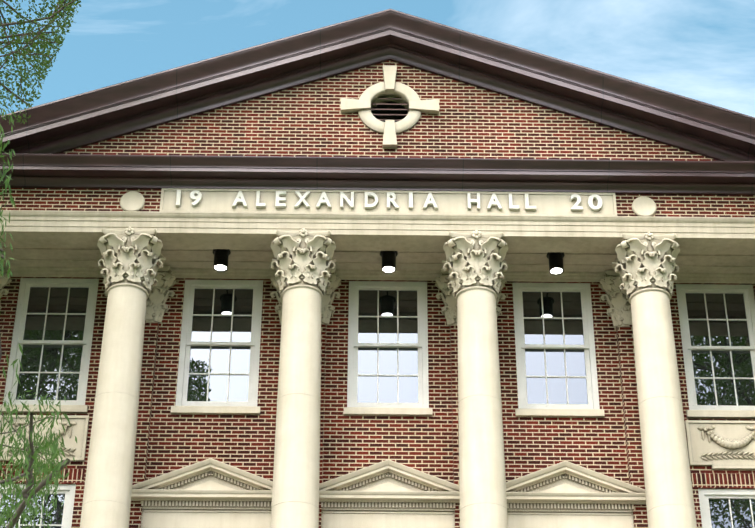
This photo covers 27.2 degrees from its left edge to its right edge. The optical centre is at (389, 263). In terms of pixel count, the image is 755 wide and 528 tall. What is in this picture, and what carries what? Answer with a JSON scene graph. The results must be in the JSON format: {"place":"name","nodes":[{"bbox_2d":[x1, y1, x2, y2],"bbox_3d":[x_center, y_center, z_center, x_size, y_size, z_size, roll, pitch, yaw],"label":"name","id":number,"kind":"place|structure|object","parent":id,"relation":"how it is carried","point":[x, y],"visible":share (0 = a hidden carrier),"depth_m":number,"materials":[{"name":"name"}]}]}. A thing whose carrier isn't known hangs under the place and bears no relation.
{"place":"outdoors","nodes":[
{"label":"outdoors","id":0,"kind":"place"},
{"bbox_2d":[0,90,76,527],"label":"foliage","id":1,"kind":"object","parent":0,"point":[54,454],"depth_m":12.07,"materials":[{"name":"green plant"}]},
{"bbox_2d":[0,0,81,123],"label":"foliage","id":2,"kind":"object","parent":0,"point":[57,37],"depth_m":24.30,"materials":[{"name":"green plant"}]},
{"bbox_2d":[0,0,754,116],"label":"sky","id":3,"kind":"structure","parent":0,"point":[700,50],"materials":[{"name":"blue"}]},
{"bbox_2d":[176,190,601,210],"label":"name letters","id":4,"kind":"object","parent":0,"point":[430,200],"visible":1,"depth_m":25.96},
{"label":"lawn","id":5,"kind":"structure","parent":0,"visible":0},
{"bbox_2d":[0,277,754,527],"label":"building wall","id":6,"kind":"structure","parent":5,"relation":"on","point":[609,444],"depth_m":25.74,"materials":[{"name":"brick"}]},
{"bbox_2d":[0,264,11,309],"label":"pilaster capital","id":7,"kind":"object","parent":6,"relation":"attached to","point":[4,281],"visible":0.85,"depth_m":26.77,"materials":[{"name":"stone"}]},
{"bbox_2d":[104,266,176,323],"bbox_3d":[-4.293,0.536,26.761,1.221,1.111,0.389,1,-31,-1],"label":"pilaster capital","id":8,"kind":"object","parent":6,"relation":"attached to","point":[156,305],"visible":0.42,"depth_m":26.66,"materials":[{"name":"stone"}]},
{"bbox_2d":[270,268,340,324],"bbox_3d":[-1.443,0.563,26.805,1.221,1.111,0.389,1,-31,-1],"label":"pilaster capital","id":9,"kind":"object","parent":6,"relation":"attached to","point":[327,309],"visible":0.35,"depth_m":26.72,"materials":[{"name":"stone"}]},
{"bbox_2d":[0,404,754,418],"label":"window sills","id":10,"kind":"structure","parent":6,"relation":"attached to","point":[391,411],"depth_m":25.76,"materials":[{"name":"beige stone"}]},
{"bbox_2d":[0,210,754,283],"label":"entablature","id":11,"kind":"structure","parent":6,"relation":"attached to","point":[49,243],"depth_m":25.91,"materials":[{"name":"beige stone"}]},
{"bbox_2d":[0,60,754,216],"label":"wall","id":12,"kind":"structure","parent":11,"relation":"on","point":[312,120],"depth_m":26.73,"materials":[{"name":"red brick"}]},
{"bbox_2d":[0,153,754,194],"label":"cornice","id":13,"kind":"structure","parent":12,"relation":"on","point":[100,171],"depth_m":26.04,"materials":[{"name":"metal"}]},
{"bbox_2d":[341,65,438,147],"bbox_3d":[0.008,-2.663,27.126,1.700,1.700,0.395,1,-31,-1],"label":"round window surround","id":14,"kind":"object","parent":12,"relation":"attached to","point":[390,87],"visible":0.98,"depth_m":26.96,"materials":[{"name":"beige stone"}]},
{"bbox_2d":[371,102,407,121],"bbox_3d":[0.004,-2.566,27.287,0.720,0.720,0.001,1,-31,-1],"label":"oculus","id":15,"kind":"object","parent":14,"relation":"attached to","point":[389,112],"visible":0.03,"depth_m":27.35,"materials":[{"name":"black"}]},
{"bbox_2d":[370,98,408,120],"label":"oculus louvres","id":16,"kind":"object","parent":15,"relation":"in","point":[389,109],"visible":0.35,"depth_m":27.09,"materials":[{"name":"grey metal"}]},
{"bbox_2d":[120,188,656,215],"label":"name panel medallions","id":17,"kind":"object","parent":11,"relation":"on","point":[447,202],"visible":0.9,"depth_m":26.01,"materials":[{"name":"beige stone"}]},
{"bbox_2d":[213,249,564,274],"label":"ceiling light fixtures","id":18,"kind":"object","parent":11,"relation":"attached to","point":[388,258],"visible":0.81,"depth_m":26.43,"materials":[{"name":"black metal"}]},
{"bbox_2d":[215,265,561,273],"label":"light bulbs","id":19,"kind":"object","parent":18,"relation":"in","point":[392,269],"visible":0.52,"depth_m":26.43,"materials":[{"name":"white glass"}]},
{"bbox_2d":[0,278,754,527],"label":"window frames","id":20,"kind":"structure","parent":6,"relation":"attached to","point":[421,345],"depth_m":26.54,"materials":[{"name":"white wood"}]},
{"bbox_2d":[0,287,754,527],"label":"window glass","id":21,"kind":"object","parent":20,"relation":"in","point":[408,365],"visible":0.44,"depth_m":26.55,"materials":[{"name":"clear glass"}]},
{"bbox_2d":[0,415,754,469],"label":"decorative relief panels","id":22,"kind":"object","parent":6,"relation":"attached to","point":[721,445],"visible":0.6,"depth_m":25.52,"materials":[{"name":"stone"}]},
{"bbox_2d":[0,468,754,486],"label":"soldier course","id":23,"kind":"object","parent":6,"relation":"attached to","point":[697,480],"visible":0.5,"depth_m":25.27,"materials":[{"name":"brick"}]},
{"bbox_2d":[19,9,754,350],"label":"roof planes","id":24,"kind":"object","parent":6,"relation":"on","point":[371,347],"visible":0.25,"depth_m":33.08,"materials":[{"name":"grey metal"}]},
{"bbox_2d":[0,9,754,160],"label":"raking cornice","id":25,"kind":"structure","parent":24,"relation":"attached to","point":[439,49],"depth_m":26.87,"materials":[{"name":"metal"}]},
{"bbox_2d":[131,458,645,527],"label":"door surrounds","id":26,"kind":"object","parent":6,"relation":"attached to","point":[214,493],"visible":0.88,"depth_m":24.80,"materials":[{"name":"stone"}]},
{"bbox_2d":[435,268,505,325],"bbox_3d":[1.407,0.590,26.850,1.221,1.111,0.389,1,-31,-1],"label":"pilaster capital","id":27,"kind":"object","parent":6,"relation":"attached to","point":[449,310],"visible":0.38,"depth_m":26.76,"materials":[{"name":"stone"}]},
{"bbox_2d":[599,270,631,327],"bbox_3d":[4.256,0.617,26.894,1.221,1.111,0.389,1,-31,-1],"label":"pilaster capital","id":28,"kind":"object","parent":6,"relation":"attached to","point":[619,309],"visible":0.44,"depth_m":26.78,"materials":[{"name":"stone"}]},
{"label":"podium steps","id":29,"kind":"object","parent":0,"visible":0},
{"bbox_2d":[80,283,696,527],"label":"column shafts","id":30,"kind":"object","parent":29,"relation":"on","point":[295,489],"depth_m":24.10,"materials":[{"name":"stone"}]},
{"bbox_2d":[97,227,165,294],"bbox_3d":[-4.271,0.035,25.703,1.080,1.001,1.080,1,-31,-1],"label":"column capital","id":31,"kind":"object","parent":30,"relation":"on","point":[130,255],"visible":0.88,"depth_m":25.42,"materials":[{"name":"stone"}]},
{"bbox_2d":[271,228,335,295],"bbox_3d":[-1.422,0.062,25.747,1.080,1.001,1.080,1,-31,-1],"label":"column capital","id":32,"kind":"object","parent":30,"relation":"on","point":[302,256],"visible":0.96,"depth_m":25.46,"materials":[{"name":"stone"}]},
{"bbox_2d":[442,230,507,296],"bbox_3d":[1.428,0.088,25.792,1.080,1.001,1.080,1,-31,-1],"label":"column capital","id":33,"kind":"object","parent":30,"relation":"on","point":[475,257],"visible":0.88,"depth_m":25.51,"materials":[{"name":"stone"}]},
{"bbox_2d":[612,232,679,302],"bbox_3d":[4.277,0.115,25.837,1.080,1.001,1.080,1,-31,-1],"label":"column capital","id":34,"kind":"object","parent":30,"relation":"on","point":[646,260],"visible":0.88,"depth_m":25.56,"materials":[{"name":"stone"}]}
]}

